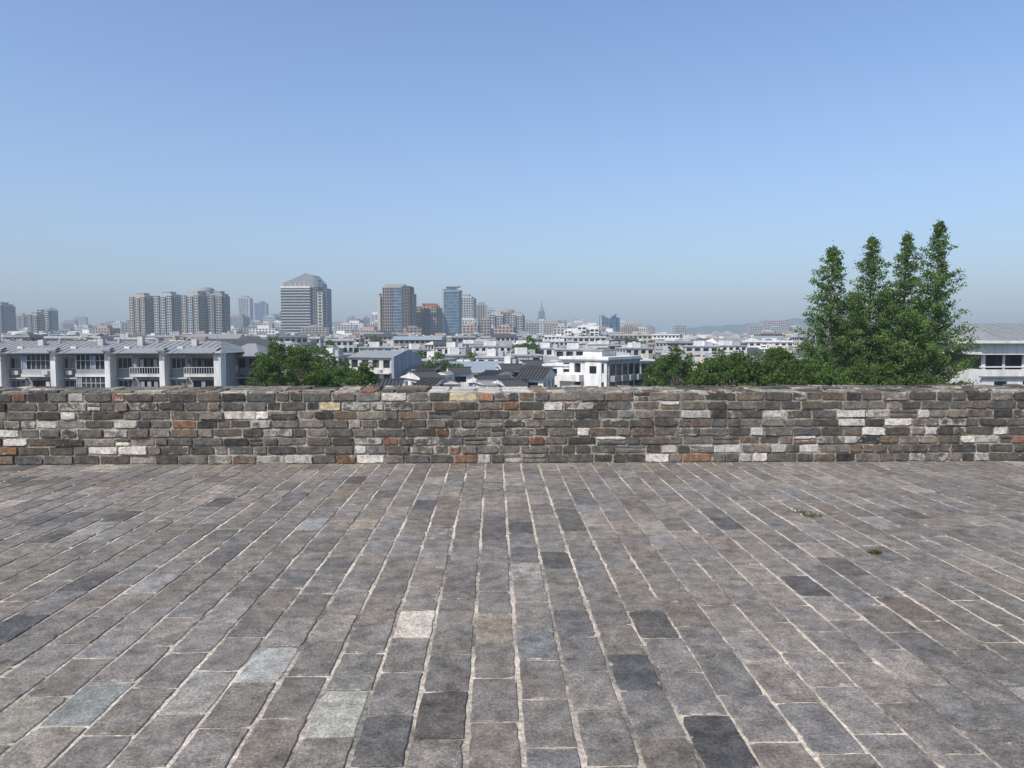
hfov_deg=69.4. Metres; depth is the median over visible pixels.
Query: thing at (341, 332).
apartment building
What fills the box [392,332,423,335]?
apartment building
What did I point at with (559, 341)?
white apartment building
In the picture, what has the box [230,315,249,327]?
apartment tower
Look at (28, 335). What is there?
apartment building
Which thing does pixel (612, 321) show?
glass office tower
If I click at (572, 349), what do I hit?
white apartment building
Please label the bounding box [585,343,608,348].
apartment building
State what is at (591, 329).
white apartment building
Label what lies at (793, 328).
apartment tower
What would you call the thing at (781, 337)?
apartment building
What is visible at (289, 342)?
apartment building
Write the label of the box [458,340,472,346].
white apartment building
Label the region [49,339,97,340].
apartment building
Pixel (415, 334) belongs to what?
apartment building
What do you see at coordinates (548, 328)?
apartment building
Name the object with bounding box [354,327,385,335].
apartment building
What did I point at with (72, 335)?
apartment building
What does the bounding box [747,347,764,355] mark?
apartment building
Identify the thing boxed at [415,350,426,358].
broadleaf tree
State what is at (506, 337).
apartment building
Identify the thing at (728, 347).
white apartment building
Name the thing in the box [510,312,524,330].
apartment tower
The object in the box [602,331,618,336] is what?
apartment building
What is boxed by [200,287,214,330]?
apartment tower
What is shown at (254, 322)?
apartment tower
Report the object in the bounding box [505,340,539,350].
white apartment building
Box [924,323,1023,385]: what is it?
white hall building
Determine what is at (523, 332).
apartment building
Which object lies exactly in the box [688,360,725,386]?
broadleaf tree
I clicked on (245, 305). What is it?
office tower
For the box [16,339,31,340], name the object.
apartment building
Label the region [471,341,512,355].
white apartment building
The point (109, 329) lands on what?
apartment building
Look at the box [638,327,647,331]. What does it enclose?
apartment tower
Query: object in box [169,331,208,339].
apartment building
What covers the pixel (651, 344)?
apartment building
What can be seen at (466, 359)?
apartment building
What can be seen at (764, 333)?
apartment building
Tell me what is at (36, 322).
apartment tower
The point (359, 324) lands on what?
apartment building
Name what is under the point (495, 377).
tiled roof house
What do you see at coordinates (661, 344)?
apartment building
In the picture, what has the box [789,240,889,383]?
dawn redwood tree
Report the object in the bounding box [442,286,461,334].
glass office tower
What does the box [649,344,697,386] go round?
broadleaf tree
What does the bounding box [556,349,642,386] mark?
white apartment building
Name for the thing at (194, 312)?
apartment tower
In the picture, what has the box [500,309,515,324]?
apartment tower
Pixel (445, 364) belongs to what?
broadleaf tree
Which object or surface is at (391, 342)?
apartment building
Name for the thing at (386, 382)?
tiled roof house
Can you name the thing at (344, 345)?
apartment building
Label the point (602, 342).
white apartment building
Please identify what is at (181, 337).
apartment building
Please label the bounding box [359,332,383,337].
apartment building
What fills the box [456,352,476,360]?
broadleaf tree
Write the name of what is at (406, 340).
apartment building
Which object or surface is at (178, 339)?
apartment building
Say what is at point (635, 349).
white apartment building
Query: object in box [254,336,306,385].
broadleaf tree
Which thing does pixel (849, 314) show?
dawn redwood tree
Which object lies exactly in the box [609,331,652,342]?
apartment building
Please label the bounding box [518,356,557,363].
apartment building
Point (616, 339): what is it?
apartment building
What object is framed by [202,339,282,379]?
apartment building
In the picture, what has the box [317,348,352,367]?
white apartment building
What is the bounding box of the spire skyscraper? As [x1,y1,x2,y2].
[537,300,545,320]
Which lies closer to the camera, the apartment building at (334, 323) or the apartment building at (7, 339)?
the apartment building at (7, 339)
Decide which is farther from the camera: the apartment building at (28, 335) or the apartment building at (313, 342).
the apartment building at (313, 342)
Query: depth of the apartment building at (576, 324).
1377.34 m
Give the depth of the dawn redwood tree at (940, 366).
58.28 m
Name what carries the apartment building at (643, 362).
on the ground
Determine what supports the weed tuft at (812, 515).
on the brick pavement
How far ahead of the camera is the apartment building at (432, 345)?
347.09 m
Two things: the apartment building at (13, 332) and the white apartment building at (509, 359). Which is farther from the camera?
the apartment building at (13, 332)
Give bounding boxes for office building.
[462,318,479,324]
[759,319,789,332]
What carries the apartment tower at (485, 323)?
on the ground
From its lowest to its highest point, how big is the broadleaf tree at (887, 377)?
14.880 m
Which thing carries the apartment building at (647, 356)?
on the ground
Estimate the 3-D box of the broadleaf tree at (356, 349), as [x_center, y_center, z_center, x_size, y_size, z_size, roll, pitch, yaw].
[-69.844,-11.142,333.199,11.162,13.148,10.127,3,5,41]
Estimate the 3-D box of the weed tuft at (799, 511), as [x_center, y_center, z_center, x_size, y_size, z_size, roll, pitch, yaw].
[2.616,1.154,6.735,0.133,0.038,0.121,1,4,22]
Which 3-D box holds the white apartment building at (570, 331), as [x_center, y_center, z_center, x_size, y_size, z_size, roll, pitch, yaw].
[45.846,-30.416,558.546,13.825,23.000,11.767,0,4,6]
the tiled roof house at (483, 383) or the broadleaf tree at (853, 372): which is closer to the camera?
the broadleaf tree at (853, 372)
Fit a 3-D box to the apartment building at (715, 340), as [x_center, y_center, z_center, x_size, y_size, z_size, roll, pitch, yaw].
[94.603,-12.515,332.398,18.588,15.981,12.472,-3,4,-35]
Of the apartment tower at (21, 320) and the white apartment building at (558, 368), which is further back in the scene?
the apartment tower at (21, 320)
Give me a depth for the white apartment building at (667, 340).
331.43 m
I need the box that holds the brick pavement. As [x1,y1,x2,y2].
[0,461,1023,767]
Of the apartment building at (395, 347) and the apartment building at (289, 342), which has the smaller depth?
the apartment building at (289, 342)
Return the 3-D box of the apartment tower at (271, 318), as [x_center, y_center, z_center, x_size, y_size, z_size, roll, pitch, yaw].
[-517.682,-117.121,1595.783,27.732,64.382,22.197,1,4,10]
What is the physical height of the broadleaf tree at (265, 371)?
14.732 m
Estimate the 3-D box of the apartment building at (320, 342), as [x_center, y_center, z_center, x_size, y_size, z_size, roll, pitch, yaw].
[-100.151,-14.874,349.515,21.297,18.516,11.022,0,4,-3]
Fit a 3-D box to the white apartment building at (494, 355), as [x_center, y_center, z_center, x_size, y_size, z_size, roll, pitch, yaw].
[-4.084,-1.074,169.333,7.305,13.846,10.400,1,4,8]
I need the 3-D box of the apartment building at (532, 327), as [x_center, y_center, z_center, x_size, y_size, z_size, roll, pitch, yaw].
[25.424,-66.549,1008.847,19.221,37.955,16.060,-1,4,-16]
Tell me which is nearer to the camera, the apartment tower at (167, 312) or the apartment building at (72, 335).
the apartment building at (72, 335)
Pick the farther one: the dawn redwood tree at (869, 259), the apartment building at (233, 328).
the apartment building at (233, 328)
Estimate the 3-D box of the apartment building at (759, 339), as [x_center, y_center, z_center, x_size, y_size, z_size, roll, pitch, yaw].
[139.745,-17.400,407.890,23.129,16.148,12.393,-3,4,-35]
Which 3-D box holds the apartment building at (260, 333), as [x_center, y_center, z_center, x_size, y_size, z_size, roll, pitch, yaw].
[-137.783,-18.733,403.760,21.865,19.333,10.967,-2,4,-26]
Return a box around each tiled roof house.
[371,379,404,387]
[401,370,442,385]
[413,363,441,372]
[413,377,445,387]
[438,371,453,379]
[442,377,460,387]
[446,366,471,386]
[465,374,510,385]
[470,380,498,387]
[476,370,513,376]
[493,377,527,386]
[496,378,525,387]
[498,363,522,376]
[516,367,556,387]
[519,360,544,366]
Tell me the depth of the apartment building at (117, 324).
1662.83 m
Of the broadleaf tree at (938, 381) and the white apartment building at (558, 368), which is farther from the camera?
the white apartment building at (558, 368)
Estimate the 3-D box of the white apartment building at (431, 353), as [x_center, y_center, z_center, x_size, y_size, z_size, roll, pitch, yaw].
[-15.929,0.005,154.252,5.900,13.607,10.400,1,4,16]
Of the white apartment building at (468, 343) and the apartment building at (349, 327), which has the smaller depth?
the white apartment building at (468, 343)
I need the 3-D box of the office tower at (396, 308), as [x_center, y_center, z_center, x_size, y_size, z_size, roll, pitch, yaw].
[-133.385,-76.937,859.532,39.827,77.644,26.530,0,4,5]
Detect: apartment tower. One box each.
[0,302,15,332]
[16,313,26,328]
[27,312,44,332]
[37,307,58,331]
[101,321,115,324]
[129,293,154,334]
[154,292,181,334]
[181,291,207,334]
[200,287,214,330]
[208,291,230,333]
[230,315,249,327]
[250,320,262,324]
[263,315,279,322]
[271,311,280,320]
[347,319,363,322]
[366,318,369,326]
[370,312,376,320]
[417,303,441,335]
[480,317,490,334]
[489,312,504,327]
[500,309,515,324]
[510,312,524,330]
[620,326,637,333]
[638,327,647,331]
[672,324,686,334]
[747,324,762,335]
[769,326,779,332]
[789,326,802,333]
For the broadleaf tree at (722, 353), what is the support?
on the ground
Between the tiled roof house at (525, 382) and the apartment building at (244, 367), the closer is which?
the tiled roof house at (525, 382)
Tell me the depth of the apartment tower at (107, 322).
2280.85 m
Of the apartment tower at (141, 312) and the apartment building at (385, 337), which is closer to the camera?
the apartment building at (385, 337)
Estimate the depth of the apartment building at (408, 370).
143.75 m
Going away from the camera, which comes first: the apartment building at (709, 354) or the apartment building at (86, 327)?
the apartment building at (709, 354)
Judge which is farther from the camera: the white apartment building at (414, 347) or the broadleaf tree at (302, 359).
the white apartment building at (414, 347)
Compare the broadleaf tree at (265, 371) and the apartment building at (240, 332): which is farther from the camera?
the apartment building at (240, 332)
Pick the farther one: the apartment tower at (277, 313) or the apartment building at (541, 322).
the apartment tower at (277, 313)
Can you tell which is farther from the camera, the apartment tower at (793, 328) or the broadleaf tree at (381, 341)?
the apartment tower at (793, 328)
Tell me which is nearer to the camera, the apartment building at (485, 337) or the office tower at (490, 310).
the apartment building at (485, 337)
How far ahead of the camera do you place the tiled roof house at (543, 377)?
97.89 m
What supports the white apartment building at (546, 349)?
on the ground
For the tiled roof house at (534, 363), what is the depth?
151.74 m
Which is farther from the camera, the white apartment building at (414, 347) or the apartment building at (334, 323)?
the apartment building at (334, 323)
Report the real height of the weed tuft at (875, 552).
0.040 m
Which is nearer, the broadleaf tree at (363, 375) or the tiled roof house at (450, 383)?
the broadleaf tree at (363, 375)
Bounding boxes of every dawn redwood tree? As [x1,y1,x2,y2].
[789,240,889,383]
[816,297,881,370]
[834,233,914,384]
[858,230,943,384]
[870,287,911,362]
[895,219,984,384]
[906,301,943,379]
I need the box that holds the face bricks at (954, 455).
[0,391,1023,464]
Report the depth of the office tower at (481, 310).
1286.97 m
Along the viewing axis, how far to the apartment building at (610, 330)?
836.57 m
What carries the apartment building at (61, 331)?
on the ground
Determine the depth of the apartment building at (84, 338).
278.61 m
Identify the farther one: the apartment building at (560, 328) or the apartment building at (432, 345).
the apartment building at (560, 328)
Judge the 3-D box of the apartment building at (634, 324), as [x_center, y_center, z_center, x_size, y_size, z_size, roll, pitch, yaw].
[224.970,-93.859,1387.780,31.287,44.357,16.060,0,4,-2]
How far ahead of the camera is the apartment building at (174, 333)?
371.93 m
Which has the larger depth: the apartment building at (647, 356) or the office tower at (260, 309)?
the office tower at (260, 309)
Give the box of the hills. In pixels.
[668,318,946,333]
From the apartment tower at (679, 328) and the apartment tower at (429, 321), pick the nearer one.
the apartment tower at (429, 321)
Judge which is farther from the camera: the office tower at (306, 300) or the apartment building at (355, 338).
the office tower at (306, 300)
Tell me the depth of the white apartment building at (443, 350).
241.00 m
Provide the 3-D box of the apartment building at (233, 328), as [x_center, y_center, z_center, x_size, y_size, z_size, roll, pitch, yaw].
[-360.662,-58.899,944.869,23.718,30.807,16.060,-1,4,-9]
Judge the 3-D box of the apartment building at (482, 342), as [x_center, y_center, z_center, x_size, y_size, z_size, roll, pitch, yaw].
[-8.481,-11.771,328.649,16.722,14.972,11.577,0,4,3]
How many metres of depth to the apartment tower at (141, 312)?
887.75 m
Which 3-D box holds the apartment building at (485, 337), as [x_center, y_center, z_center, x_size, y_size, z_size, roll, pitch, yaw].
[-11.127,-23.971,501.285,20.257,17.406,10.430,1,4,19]
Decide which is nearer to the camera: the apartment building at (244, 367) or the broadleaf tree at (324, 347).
the apartment building at (244, 367)
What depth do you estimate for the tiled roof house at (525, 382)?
95.26 m
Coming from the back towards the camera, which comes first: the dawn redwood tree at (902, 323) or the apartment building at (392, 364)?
the apartment building at (392, 364)
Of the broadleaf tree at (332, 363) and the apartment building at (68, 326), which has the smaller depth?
the broadleaf tree at (332, 363)
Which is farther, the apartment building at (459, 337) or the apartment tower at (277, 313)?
the apartment tower at (277, 313)
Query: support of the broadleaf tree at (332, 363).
on the ground
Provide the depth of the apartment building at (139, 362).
99.86 m
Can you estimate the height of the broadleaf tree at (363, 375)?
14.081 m
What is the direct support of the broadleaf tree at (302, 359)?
on the ground
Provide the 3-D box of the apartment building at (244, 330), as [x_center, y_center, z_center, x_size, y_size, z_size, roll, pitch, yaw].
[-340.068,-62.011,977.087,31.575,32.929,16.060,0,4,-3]
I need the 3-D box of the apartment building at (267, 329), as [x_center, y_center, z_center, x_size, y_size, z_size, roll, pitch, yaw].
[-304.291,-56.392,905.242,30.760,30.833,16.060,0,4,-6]
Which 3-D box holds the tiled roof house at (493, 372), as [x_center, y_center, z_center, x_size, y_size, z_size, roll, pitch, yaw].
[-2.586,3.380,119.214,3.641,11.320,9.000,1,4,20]
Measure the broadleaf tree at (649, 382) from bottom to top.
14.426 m
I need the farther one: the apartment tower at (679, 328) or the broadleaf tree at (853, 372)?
the apartment tower at (679, 328)
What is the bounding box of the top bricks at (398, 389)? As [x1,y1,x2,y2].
[0,384,1023,395]
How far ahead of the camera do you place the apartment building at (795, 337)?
346.76 m
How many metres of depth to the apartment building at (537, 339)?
462.13 m
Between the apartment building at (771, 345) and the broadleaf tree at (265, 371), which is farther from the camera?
the apartment building at (771, 345)
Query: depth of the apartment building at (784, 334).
755.28 m
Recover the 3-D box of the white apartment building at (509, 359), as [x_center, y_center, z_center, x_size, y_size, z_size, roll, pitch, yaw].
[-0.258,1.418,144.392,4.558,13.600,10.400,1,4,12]
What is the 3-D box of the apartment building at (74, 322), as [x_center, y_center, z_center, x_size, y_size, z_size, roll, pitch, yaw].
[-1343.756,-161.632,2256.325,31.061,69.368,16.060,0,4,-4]
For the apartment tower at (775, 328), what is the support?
on the ground
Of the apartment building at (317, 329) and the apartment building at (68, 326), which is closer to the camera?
the apartment building at (317, 329)
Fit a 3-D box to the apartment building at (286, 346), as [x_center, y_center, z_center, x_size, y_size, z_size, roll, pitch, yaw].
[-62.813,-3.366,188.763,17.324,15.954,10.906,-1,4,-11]
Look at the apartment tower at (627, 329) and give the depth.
1186.41 m
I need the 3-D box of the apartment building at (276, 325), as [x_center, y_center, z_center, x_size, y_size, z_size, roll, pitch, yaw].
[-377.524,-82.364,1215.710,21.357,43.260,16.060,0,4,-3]
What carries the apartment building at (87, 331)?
on the ground
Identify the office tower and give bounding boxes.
[237,296,252,320]
[254,300,267,320]
[280,273,331,333]
[377,284,416,333]
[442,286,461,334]
[462,294,475,317]
[476,302,486,319]
[487,307,494,318]
[599,314,619,332]
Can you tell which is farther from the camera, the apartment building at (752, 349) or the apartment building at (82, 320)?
the apartment building at (82, 320)
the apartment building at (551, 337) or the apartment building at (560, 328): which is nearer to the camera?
the apartment building at (551, 337)
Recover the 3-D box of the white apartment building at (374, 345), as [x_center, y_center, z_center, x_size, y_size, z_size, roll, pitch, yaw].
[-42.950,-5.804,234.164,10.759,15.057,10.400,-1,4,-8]
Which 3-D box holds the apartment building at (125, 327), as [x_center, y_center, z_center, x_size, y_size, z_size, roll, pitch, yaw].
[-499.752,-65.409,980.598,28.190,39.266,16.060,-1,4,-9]
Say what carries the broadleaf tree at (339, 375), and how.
on the ground
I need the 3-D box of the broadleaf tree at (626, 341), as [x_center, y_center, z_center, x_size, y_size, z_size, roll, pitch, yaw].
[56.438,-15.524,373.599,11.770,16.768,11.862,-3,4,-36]
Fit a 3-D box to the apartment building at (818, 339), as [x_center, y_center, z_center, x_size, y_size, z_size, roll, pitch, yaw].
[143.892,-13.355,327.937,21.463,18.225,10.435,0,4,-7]
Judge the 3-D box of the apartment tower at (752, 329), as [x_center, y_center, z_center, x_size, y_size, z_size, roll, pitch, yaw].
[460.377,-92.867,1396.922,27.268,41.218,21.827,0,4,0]
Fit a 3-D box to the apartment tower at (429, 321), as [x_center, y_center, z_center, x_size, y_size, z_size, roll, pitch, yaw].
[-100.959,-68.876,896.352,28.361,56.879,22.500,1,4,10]
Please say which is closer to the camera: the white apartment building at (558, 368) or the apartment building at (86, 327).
the white apartment building at (558, 368)
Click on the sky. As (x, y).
(662, 164)
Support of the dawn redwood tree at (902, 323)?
on the ground
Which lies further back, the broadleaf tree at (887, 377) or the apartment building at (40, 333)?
the apartment building at (40, 333)
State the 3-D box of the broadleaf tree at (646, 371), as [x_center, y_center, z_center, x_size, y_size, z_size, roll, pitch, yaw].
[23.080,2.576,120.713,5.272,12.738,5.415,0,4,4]
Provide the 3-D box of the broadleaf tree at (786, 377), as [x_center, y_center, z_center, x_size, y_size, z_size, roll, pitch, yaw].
[22.110,5.386,58.614,4.988,15.012,4.791,0,4,-2]
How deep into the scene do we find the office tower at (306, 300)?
946.78 m
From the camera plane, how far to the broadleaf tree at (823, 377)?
55.33 m
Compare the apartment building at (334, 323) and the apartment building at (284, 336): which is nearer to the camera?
the apartment building at (284, 336)
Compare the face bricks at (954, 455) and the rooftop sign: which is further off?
the rooftop sign
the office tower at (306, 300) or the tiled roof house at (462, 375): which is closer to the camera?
the tiled roof house at (462, 375)
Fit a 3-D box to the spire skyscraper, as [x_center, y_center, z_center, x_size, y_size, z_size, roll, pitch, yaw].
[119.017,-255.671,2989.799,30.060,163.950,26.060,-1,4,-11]
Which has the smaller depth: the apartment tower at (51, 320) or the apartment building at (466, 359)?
the apartment building at (466, 359)
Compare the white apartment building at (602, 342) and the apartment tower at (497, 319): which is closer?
the white apartment building at (602, 342)
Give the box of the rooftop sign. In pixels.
[423,303,437,308]
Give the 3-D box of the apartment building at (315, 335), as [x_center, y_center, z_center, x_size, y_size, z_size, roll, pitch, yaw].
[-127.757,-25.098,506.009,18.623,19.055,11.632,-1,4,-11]
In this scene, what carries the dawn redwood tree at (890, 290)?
on the ground
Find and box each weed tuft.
[792,508,805,513]
[802,511,821,517]
[867,548,881,554]
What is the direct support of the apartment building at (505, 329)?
on the ground
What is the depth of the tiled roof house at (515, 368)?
136.43 m
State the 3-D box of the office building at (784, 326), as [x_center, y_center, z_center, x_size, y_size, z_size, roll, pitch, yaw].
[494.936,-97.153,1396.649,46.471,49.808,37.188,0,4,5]
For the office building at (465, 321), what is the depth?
986.05 m
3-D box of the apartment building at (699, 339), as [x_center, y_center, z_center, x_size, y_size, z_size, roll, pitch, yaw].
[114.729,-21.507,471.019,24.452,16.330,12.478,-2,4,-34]
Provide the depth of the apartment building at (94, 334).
323.07 m
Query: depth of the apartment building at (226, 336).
224.99 m
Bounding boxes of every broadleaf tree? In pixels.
[244,354,289,386]
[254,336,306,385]
[281,343,326,385]
[294,350,347,385]
[300,368,339,386]
[313,339,340,353]
[318,360,356,386]
[344,362,380,385]
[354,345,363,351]
[366,334,384,346]
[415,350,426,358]
[421,352,463,372]
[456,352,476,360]
[506,336,543,359]
[618,337,631,343]
[638,362,663,385]
[642,356,678,386]
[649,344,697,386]
[683,348,736,383]
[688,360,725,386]
[713,349,759,386]
[731,351,780,385]
[758,346,803,385]
[759,358,813,385]
[782,361,848,385]
[829,359,879,384]
[849,360,902,385]
[923,375,951,384]
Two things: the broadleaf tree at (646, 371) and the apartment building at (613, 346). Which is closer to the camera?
the broadleaf tree at (646, 371)
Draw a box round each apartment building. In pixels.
[0,332,244,387]
[0,333,15,340]
[1,331,58,338]
[4,332,47,340]
[11,331,28,334]
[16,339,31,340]
[43,332,109,340]
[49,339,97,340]
[51,329,72,333]
[63,323,73,330]
[64,333,105,335]
[65,320,77,325]
[73,337,106,340]
[74,316,87,324]
[77,325,91,330]
[82,330,93,332]
[90,325,119,334]
[112,321,121,327]
[113,334,162,340]
[121,323,129,332]
[132,332,155,336]
[156,331,187,340]
[164,337,208,340]
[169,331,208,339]
[173,336,188,340]
[187,334,246,340]
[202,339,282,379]
[228,331,260,338]
[231,326,240,330]
[235,343,278,385]
[240,325,256,334]
[245,332,274,335]
[249,325,277,333]
[258,321,274,327]
[258,331,308,345]
[272,341,301,353]
[274,321,280,328]
[277,341,307,349]
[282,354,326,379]
[291,333,324,347]
[301,325,328,334]
[308,340,316,349]
[311,333,334,338]
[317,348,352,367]
[323,335,354,351]
[332,321,340,326]
[333,331,353,335]
[335,322,357,332]
[344,335,363,345]
[348,350,421,385]
[349,321,365,327]
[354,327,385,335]
[358,342,393,350]
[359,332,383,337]
[363,334,396,343]
[364,341,393,346]
[388,343,419,349]
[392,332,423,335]
[393,336,441,345]
[398,344,431,357]
[403,326,421,333]
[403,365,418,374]
[409,333,446,340]
[422,351,456,362]
[423,341,460,350]
[435,342,472,353]
[445,348,472,358]
[446,334,475,342]
[449,361,503,377]
[457,359,475,360]
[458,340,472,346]
[462,322,480,333]
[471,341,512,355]
[473,341,511,344]
[475,349,512,360]
[480,336,490,338]
[491,334,516,341]
[494,325,516,333]
[494,356,526,369]
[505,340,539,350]
[505,348,542,359]
[516,331,529,334]
[516,335,542,341]
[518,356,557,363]
[525,321,538,333]
[535,319,547,333]
[539,343,566,355]
[542,362,568,387]
[543,339,577,344]
[544,321,559,334]
[544,334,572,340]
[553,323,570,334]
[554,343,594,361]
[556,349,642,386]
[561,333,606,344]
[564,328,581,335]
[568,321,587,327]
[577,324,600,335]
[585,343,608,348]
[589,340,614,345]
[601,328,613,333]
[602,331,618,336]
[606,337,638,342]
[608,341,627,348]
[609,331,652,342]
[615,342,654,355]
[616,352,654,382]
[623,322,640,326]
[640,354,658,358]
[647,339,664,353]
[652,332,682,339]
[654,346,676,354]
[655,338,705,349]
[655,339,680,349]
[679,357,750,383]
[682,341,719,357]
[694,337,708,340]
[695,353,747,358]
[706,338,743,344]
[717,341,747,354]
[724,336,745,340]
[741,338,793,346]
[746,338,782,339]
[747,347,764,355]
[752,336,783,338]
[754,331,781,335]
[758,345,781,354]
[767,344,796,349]
[782,332,795,337]
[782,346,808,356]
[791,334,817,345]
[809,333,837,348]
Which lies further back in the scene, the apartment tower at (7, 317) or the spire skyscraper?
the spire skyscraper
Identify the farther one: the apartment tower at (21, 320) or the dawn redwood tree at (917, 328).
the apartment tower at (21, 320)
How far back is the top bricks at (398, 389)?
9.64 m
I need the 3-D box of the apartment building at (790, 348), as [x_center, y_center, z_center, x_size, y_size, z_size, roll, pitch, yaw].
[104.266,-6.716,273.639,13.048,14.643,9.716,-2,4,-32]
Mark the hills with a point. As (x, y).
(737, 329)
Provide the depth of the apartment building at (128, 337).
323.55 m
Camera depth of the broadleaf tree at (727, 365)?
61.80 m
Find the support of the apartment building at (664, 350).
on the ground
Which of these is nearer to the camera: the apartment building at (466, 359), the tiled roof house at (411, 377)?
the tiled roof house at (411, 377)
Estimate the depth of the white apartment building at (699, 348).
240.19 m
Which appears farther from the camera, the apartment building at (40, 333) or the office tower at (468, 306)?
the office tower at (468, 306)
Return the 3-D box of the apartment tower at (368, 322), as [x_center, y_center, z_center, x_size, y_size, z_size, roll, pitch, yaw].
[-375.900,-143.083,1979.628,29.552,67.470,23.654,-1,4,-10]
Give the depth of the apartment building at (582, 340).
406.10 m
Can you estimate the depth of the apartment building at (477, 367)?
146.90 m
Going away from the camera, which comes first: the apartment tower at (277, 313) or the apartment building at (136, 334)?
the apartment building at (136, 334)
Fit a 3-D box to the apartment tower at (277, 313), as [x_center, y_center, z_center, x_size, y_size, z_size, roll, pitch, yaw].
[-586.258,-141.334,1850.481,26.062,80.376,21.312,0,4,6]
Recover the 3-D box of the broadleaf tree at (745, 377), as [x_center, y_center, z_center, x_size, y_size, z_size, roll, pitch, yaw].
[19.877,5.019,60.608,4.321,15.491,4.615,0,4,-3]
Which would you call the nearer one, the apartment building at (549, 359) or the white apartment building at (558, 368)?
the white apartment building at (558, 368)
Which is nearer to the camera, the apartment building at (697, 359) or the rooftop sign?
the apartment building at (697, 359)
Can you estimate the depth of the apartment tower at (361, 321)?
1386.41 m
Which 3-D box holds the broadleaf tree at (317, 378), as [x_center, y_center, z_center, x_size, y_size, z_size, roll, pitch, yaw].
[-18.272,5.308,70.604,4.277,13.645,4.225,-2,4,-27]
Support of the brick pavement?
on the city wall
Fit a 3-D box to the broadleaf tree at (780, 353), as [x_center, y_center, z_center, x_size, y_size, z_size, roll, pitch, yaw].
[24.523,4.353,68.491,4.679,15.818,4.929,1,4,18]
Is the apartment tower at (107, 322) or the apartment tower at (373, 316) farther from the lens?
the apartment tower at (107, 322)
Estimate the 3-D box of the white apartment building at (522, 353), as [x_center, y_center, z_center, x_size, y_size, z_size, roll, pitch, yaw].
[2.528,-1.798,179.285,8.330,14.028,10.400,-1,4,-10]
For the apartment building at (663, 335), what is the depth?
559.17 m
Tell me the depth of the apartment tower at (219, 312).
872.85 m
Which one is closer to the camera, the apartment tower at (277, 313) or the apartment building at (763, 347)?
the apartment building at (763, 347)
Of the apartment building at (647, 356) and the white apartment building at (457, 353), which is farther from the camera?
the apartment building at (647, 356)
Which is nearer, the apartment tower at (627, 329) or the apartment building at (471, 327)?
the apartment building at (471, 327)
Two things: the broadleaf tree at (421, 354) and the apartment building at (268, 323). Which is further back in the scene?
the apartment building at (268, 323)
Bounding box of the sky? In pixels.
[0,0,1023,332]
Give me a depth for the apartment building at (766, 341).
345.81 m
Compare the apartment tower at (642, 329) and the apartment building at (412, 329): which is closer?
the apartment building at (412, 329)
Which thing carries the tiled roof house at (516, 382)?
on the ground
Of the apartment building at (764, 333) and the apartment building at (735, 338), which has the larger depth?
the apartment building at (764, 333)
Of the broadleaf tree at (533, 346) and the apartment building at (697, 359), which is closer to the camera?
the apartment building at (697, 359)
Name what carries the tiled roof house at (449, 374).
on the ground
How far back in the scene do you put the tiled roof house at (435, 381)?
86.67 m
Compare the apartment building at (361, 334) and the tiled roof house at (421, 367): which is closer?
the tiled roof house at (421, 367)
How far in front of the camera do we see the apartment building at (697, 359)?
149.59 m

